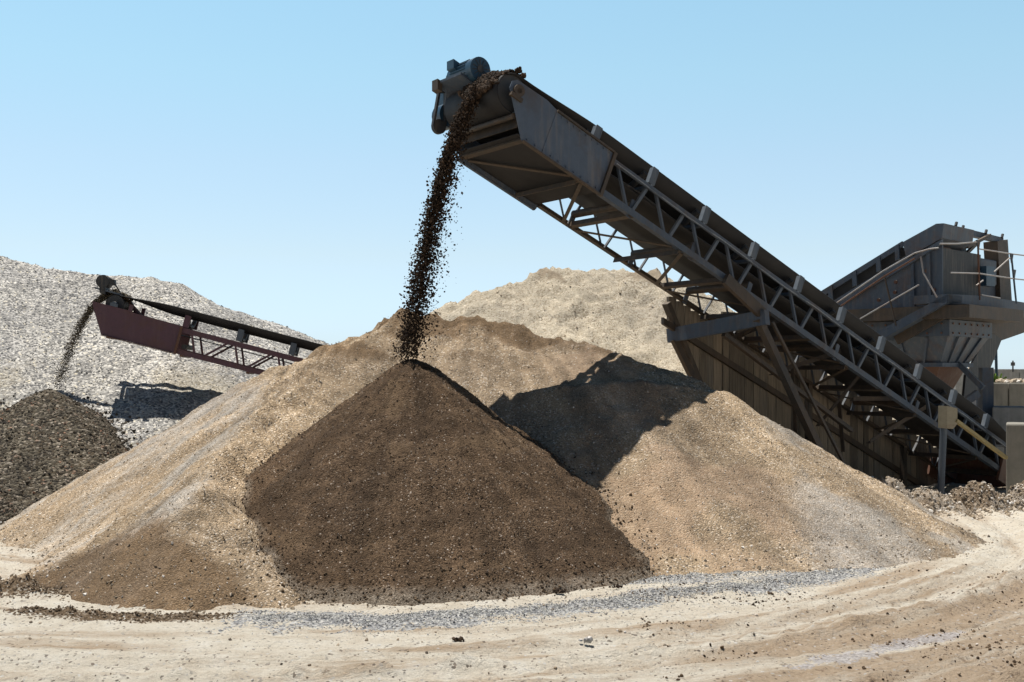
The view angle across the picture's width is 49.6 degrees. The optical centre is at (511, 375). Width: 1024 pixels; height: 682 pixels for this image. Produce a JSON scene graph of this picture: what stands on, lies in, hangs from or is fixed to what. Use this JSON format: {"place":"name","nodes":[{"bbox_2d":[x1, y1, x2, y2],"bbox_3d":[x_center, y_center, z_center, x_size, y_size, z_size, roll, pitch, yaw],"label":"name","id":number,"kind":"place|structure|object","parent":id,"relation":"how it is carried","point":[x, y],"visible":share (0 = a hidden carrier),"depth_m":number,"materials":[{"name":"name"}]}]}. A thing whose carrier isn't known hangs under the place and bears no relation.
{"place":"outdoors","nodes":[
{"label":"outdoors","id":0,"kind":"place"},
{"bbox_2d":[0,482,1023,681],"bbox_3d":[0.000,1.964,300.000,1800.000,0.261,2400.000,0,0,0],"label":"ground","id":1,"kind":"structure","parent":0,"point":[783,637],"depth_m":8.57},
{"bbox_2d":[0,388,148,524],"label":"dark gravel heap","id":2,"kind":"object","parent":1,"relation":"on","point":[52,441],"visible":0.46,"depth_m":16.39,"materials":[{"name":"gravel"}]},
{"bbox_2d":[0,573,251,623],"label":"soil crumbs","id":3,"kind":"object","parent":1,"relation":"on","point":[155,617],"visible":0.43,"depth_m":9.31,"materials":[{"name":"brown soil"}]},
{"bbox_2d":[0,256,329,522],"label":"gravel heap","id":4,"kind":"object","parent":1,"relation":"on","point":[154,390],"visible":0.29,"depth_m":19.80,"materials":[{"name":"grey gravel"}]},
{"bbox_2d":[92,275,322,374],"bbox_3d":[-3.083,0.204,18.893,7.603,3.692,1.000,0,0,-7],"label":"belt conveyor","id":5,"kind":"object","parent":1,"relation":"on","point":[117,318],"visible":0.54,"depth_m":18.20,"materials":[{"name":"metal"}]},
{"bbox_2d":[48,287,132,386],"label":"falling gravel","id":6,"kind":"structure","parent":5,"relation":"on","point":[90,309],"depth_m":18.26,"materials":[{"name":"grey gravel"}]},
{"bbox_2d":[111,359,710,607],"bbox_3d":[-1.428,0.952,12.985,7.258,2.286,6.531,0,0,0],"label":"soil heap","id":7,"kind":"object","parent":1,"relation":"on","point":[412,482],"visible":0.8,"depth_m":11.16,"materials":[{"name":"brown soil"}]},
{"bbox_2d":[452,636,464,641],"bbox_3d":[-0.406,1.992,8.357,0.097,0.049,0.048,0,0,-17],"label":"soil clod","id":8,"kind":"object","parent":1,"relation":"on","point":[459,639],"visible":1,"depth_m":8.34,"materials":[{"name":"brown soil"}]},
{"bbox_2d":[0,308,997,611],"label":"sand heap","id":9,"kind":"object","parent":1,"relation":"on","point":[704,474],"visible":0.7,"depth_m":12.97,"materials":[{"name":"sand"}]},
{"bbox_2d":[1,527,1023,680],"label":"scattered pebbles","id":10,"kind":"object","parent":1,"relation":"on","point":[619,631],"visible":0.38,"depth_m":8.76,"materials":[{"name":"stone"}]},
{"bbox_2d":[553,588,565,592],"bbox_3d":[0.434,1.988,10.235,0.107,0.052,0.079,0,0,-28],"label":"soil clod","id":11,"kind":"object","parent":1,"relation":"on","point":[557,590],"visible":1,"depth_m":10.22,"materials":[{"name":"brown soil"}]},
{"bbox_2d":[579,636,592,642],"bbox_3d":[0.554,1.988,8.335,0.111,0.050,0.039,0,0,6],"label":"white stone","id":12,"kind":"object","parent":1,"relation":"on","point":[588,639],"visible":1,"depth_m":8.32,"materials":[{"name":"white stone"}]},
{"bbox_2d":[609,585,622,588],"bbox_3d":[0.980,1.991,10.444,0.127,0.034,0.076,0,0,-20],"label":"soil clod","id":13,"kind":"object","parent":1,"relation":"on","point":[618,586],"visible":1,"depth_m":10.44,"materials":[{"name":"brown soil"}]},
{"bbox_2d":[428,266,934,446],"bbox_3d":[2.112,-0.296,28.168,19.975,5.050,17.595,0,0,0],"label":"pale sand heap","id":14,"kind":"object","parent":1,"relation":"on","point":[622,311],"visible":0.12,"depth_m":27.11,"materials":[{"name":"sand"}]},
{"bbox_2d":[431,57,1007,493],"bbox_3d":[4.181,-0.901,16.833,11.593,6.133,2.120,0,0,-33],"label":"belt conveyor","id":15,"kind":"object","parent":1,"relation":"on","point":[531,147],"visible":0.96,"depth_m":15.78,"materials":[{"name":"metal"}]},
{"bbox_2d":[382,66,525,360],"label":"falling soil","id":16,"kind":"structure","parent":15,"relation":"attached to","point":[469,94],"depth_m":13.13,"materials":[{"name":"brown soil"}]},
{"bbox_2d":[661,297,938,485],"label":"board wall","id":17,"kind":"structure","parent":1,"relation":"on","point":[718,362],"depth_m":18.24,"materials":[{"name":"brown wood"}]},
{"bbox_2d":[628,564,1023,681],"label":"earth crumbs","id":18,"kind":"object","parent":1,"relation":"on","point":[988,646],"visible":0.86,"depth_m":8.89,"materials":[{"name":"soil"}]},
{"bbox_2d":[799,222,1023,435],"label":"screening machine","id":19,"kind":"object","parent":1,"relation":"on","point":[937,301],"visible":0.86,"depth_m":21.72,"materials":[{"name":"grey metal"}]},
{"bbox_2d":[870,476,984,520],"bbox_3d":[5.499,1.802,16.597,2.598,0.613,2.292,0,0,0],"label":"rubble mound","id":20,"kind":"object","parent":1,"relation":"on","point":[895,484],"visible":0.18,"depth_m":16.42,"materials":[{"name":"stone"}]},
{"bbox_2d":[906,485,1014,518],"bbox_3d":[6.269,1.888,16.800,2.009,0.430,1.780,0,0,0],"label":"rubble mound","id":21,"kind":"object","parent":1,"relation":"on","point":[937,501],"visible":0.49,"depth_m":16.49,"materials":[{"name":"stone"}]},
{"bbox_2d":[940,480,1023,515],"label":"rubble mound","id":22,"kind":"object","parent":1,"relation":"on","point":[975,496],"visible":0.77,"depth_m":16.69,"materials":[{"name":"stone"}]},
{"bbox_2d":[1003,480,1023,513],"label":"rubble mound","id":23,"kind":"object","parent":1,"relation":"on","point":[1015,494],"visible":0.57,"depth_m":16.88,"materials":[{"name":"stone"}]},
{"bbox_2d":[0,0,1023,368],"label":"sky","id":24,"kind":"structure","parent":0,"point":[269,160],"materials":[{"name":"blue"}]},
{"bbox_2d":[188,552,977,652],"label":"loose gravel","id":25,"kind":"structure","parent":0,"point":[464,611],"depth_m":9.69,"materials":[{"name":"grey gravel"}]},
{"bbox_2d":[954,369,1023,394],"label":"block wall","id":26,"kind":"structure","parent":0,"point":[1010,374],"depth_m":44.00,"materials":[{"name":"concrete"}]},
{"bbox_2d":[1011,361,1014,371],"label":"mast","id":27,"kind":"object","parent":26,"relation":"attached to","point":[1012,363],"visible":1,"depth_m":43.88,"materials":[{"name":"grey metal"}]},
{"bbox_2d":[994,352,997,375],"bbox_3d":[11.283,-0.232,26.200,0.399,0.949,0.070,0,0,0],"label":"metal post","id":28,"kind":"object","parent":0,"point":[996,363],"visible":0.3,"depth_m":26.17,"materials":[{"name":"metal"}]},
{"bbox_2d":[1006,422,1023,495],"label":"concrete block","id":29,"kind":"structure","parent":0,"point":[1015,453],"depth_m":18.35,"materials":[{"name":"grey concrete"}]},
{"bbox_3d":[10.371,1.711,21.629,1.409,0.620,0.800,0,0,24],"label":"concrete block","id":30,"kind":"object","parent":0,"visible":0},
{"bbox_2d":[992,406,1023,446],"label":"concrete block","id":31,"kind":"structure","parent":30,"relation":"on","point":[1002,416],"depth_m":21.50,"materials":[{"name":"grey concrete"}]},
{"bbox_3d":[11.725,1.558,25.475,2.062,0.920,0.850,0,0,0],"label":"concrete block","id":32,"kind":"object","parent":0,"visible":0},
{"bbox_2d":[994,383,1007,405],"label":"concrete block","id":33,"kind":"structure","parent":32,"relation":"on","point":[1000,394],"depth_m":25.00,"materials":[{"name":"grey concrete"}]},
{"bbox_2d":[994,373,1006,382],"bbox_3d":[11.040,0.062,25.445,0.792,0.230,0.443,0,0,-23],"label":"weed clump","id":34,"kind":"object","parent":33,"relation":"on","point":[996,377],"visible":0.28,"depth_m":25.37,"materials":[{"name":"green plant"}]},
{"bbox_2d":[1008,383,1023,405],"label":"concrete block","id":35,"kind":"structure","parent":32,"relation":"on","point":[1015,394],"depth_m":25.00,"materials":[{"name":"grey concrete"}]},
{"bbox_2d":[995,378,1023,382],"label":"rubble layer","id":36,"kind":"object","parent":35,"relation":"on","point":[1015,380],"visible":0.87,"depth_m":25.17,"materials":[{"name":"stone"}]}
]}

